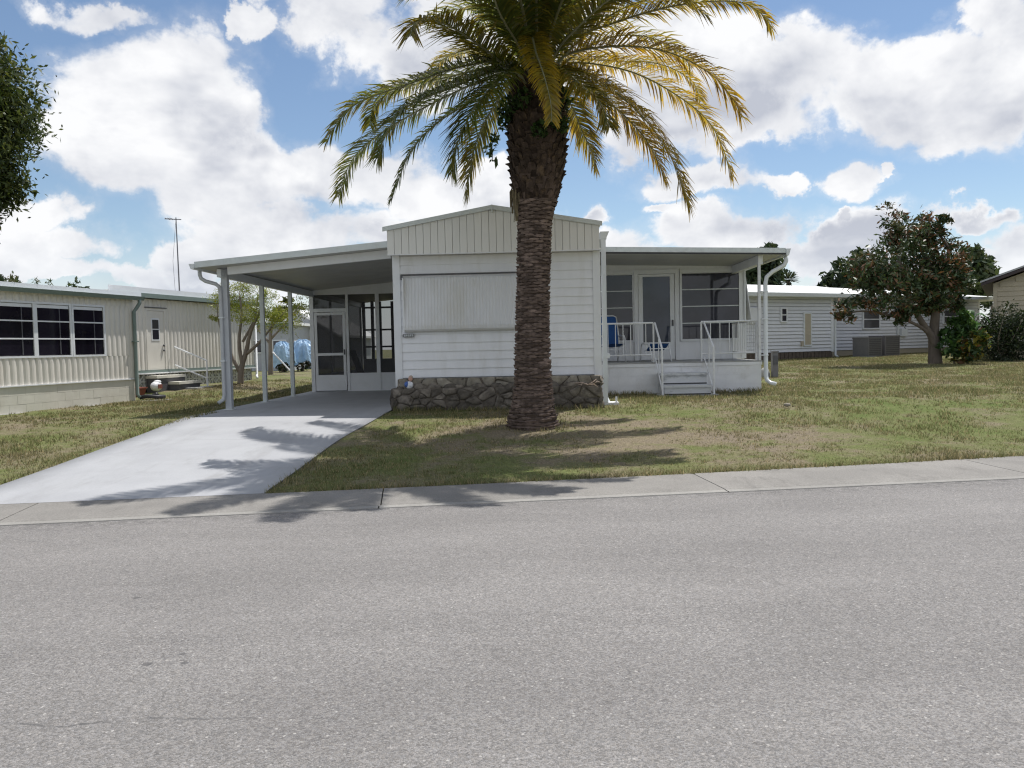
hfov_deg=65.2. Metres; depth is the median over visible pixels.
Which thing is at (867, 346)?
air conditioner
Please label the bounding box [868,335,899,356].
air conditioner
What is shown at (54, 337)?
window
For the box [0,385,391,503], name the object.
driveway
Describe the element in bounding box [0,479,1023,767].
road
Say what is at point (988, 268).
tree
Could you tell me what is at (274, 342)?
window
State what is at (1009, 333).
dark bush
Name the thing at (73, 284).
tree
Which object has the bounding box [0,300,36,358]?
window
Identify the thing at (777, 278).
tree
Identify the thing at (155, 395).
drain hose
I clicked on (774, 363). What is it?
meter pedestal
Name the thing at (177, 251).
antenna mast
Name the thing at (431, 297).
mobile home
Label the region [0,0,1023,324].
sky
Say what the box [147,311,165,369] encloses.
door
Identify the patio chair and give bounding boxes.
[601,315,626,361]
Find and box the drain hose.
[140,392,168,400]
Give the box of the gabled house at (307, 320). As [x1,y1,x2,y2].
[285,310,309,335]
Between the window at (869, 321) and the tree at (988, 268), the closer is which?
the window at (869, 321)
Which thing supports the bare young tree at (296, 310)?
on the lawn at (635, 438)
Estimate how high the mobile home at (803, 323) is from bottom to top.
3.860 m
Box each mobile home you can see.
[0,274,258,414]
[189,204,790,409]
[745,285,992,360]
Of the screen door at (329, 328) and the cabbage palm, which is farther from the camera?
the cabbage palm
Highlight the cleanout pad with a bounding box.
[604,397,618,404]
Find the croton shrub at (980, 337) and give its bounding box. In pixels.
[946,327,991,363]
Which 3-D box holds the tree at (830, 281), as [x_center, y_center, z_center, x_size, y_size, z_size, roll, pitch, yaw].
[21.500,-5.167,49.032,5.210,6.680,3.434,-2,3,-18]
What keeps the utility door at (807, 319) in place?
in the mobile home at (803, 323)
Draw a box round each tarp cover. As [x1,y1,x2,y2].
[273,341,296,371]
[294,339,310,370]
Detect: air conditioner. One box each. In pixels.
[850,337,882,356]
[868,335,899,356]
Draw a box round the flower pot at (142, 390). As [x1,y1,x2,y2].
[135,387,147,396]
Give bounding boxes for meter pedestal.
[770,351,778,377]
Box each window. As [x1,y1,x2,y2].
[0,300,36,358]
[35,302,73,357]
[71,304,106,356]
[254,340,260,353]
[272,340,286,348]
[600,270,634,342]
[679,268,741,340]
[780,307,787,322]
[862,309,879,328]
[942,309,956,323]
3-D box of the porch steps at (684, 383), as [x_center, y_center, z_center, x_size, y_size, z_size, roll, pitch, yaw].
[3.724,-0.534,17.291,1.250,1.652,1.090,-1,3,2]
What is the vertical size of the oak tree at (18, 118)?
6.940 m
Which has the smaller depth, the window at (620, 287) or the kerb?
the kerb
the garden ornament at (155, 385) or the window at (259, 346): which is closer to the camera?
the garden ornament at (155, 385)
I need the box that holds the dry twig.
[576,379,598,386]
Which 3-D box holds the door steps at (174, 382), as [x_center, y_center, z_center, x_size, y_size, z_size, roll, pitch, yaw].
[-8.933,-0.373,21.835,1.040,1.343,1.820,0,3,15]
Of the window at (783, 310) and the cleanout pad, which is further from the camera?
the window at (783, 310)
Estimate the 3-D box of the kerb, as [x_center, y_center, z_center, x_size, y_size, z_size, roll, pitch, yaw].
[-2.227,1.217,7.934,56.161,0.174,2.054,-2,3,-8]
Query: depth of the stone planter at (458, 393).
14.47 m
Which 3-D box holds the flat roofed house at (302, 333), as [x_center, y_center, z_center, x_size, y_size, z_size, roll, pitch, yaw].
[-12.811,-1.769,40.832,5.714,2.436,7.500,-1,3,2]
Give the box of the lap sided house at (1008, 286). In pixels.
[980,265,1023,357]
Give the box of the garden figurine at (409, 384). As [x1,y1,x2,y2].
[404,375,413,387]
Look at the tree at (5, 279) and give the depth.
60.74 m
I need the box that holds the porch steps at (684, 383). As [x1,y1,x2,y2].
[653,321,718,396]
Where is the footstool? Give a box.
[640,343,671,361]
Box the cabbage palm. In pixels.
[782,270,798,285]
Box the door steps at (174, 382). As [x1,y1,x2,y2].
[145,346,208,392]
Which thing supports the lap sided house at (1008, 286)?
on the lawn at (635, 438)
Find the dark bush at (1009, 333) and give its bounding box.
[962,299,1023,360]
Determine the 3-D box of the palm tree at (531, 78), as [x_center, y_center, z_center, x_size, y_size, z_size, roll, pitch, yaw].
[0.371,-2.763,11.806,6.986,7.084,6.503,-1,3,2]
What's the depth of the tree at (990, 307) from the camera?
58.68 m
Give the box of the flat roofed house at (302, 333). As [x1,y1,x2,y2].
[251,322,310,370]
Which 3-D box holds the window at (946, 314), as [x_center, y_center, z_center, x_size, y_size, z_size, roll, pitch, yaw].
[21.207,-3.261,38.713,1.120,0.720,0.085,-3,3,-28]
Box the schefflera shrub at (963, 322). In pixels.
[935,306,979,363]
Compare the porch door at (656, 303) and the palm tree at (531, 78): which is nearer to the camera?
the palm tree at (531, 78)
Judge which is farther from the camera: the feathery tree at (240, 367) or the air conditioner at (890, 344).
the air conditioner at (890, 344)
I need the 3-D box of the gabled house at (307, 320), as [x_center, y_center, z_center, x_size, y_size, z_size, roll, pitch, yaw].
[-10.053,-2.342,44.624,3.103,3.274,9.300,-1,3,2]
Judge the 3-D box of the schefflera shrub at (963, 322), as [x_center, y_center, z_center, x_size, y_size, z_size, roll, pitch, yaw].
[15.182,-1.638,27.340,1.557,2.098,1.086,-1,3,2]
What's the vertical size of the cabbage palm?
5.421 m
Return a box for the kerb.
[0,456,1023,525]
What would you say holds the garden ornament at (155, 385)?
on the lawn at (635, 438)
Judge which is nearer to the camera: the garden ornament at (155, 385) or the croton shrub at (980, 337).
the garden ornament at (155, 385)
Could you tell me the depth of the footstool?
18.49 m
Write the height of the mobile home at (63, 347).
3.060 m
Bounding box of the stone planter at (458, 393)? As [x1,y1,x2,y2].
[390,375,604,410]
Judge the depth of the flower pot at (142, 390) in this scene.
20.25 m
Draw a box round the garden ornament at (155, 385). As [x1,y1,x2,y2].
[150,380,162,390]
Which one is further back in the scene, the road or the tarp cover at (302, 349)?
the tarp cover at (302, 349)
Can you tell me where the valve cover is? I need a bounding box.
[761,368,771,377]
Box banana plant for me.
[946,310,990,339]
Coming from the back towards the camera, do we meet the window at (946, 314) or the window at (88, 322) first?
the window at (946, 314)
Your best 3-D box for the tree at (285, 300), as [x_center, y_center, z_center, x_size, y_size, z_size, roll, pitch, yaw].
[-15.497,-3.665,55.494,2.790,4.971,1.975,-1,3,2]
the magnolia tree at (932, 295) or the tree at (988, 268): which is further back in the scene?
the tree at (988, 268)
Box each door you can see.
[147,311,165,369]
[314,312,346,390]
[638,274,674,359]
[803,312,811,345]
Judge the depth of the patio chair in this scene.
19.52 m
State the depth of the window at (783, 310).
32.86 m
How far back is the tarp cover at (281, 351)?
34.03 m
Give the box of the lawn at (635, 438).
[0,350,1023,503]
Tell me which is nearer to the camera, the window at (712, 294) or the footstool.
the footstool
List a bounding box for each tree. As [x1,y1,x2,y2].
[0,31,62,243]
[0,271,20,282]
[66,276,89,288]
[202,280,305,383]
[256,294,309,374]
[272,296,306,321]
[317,0,777,430]
[746,242,788,284]
[817,246,897,289]
[829,201,983,363]
[949,243,1001,307]
[985,301,992,318]
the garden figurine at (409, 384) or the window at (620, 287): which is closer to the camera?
the garden figurine at (409, 384)
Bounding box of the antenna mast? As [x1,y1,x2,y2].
[165,217,180,290]

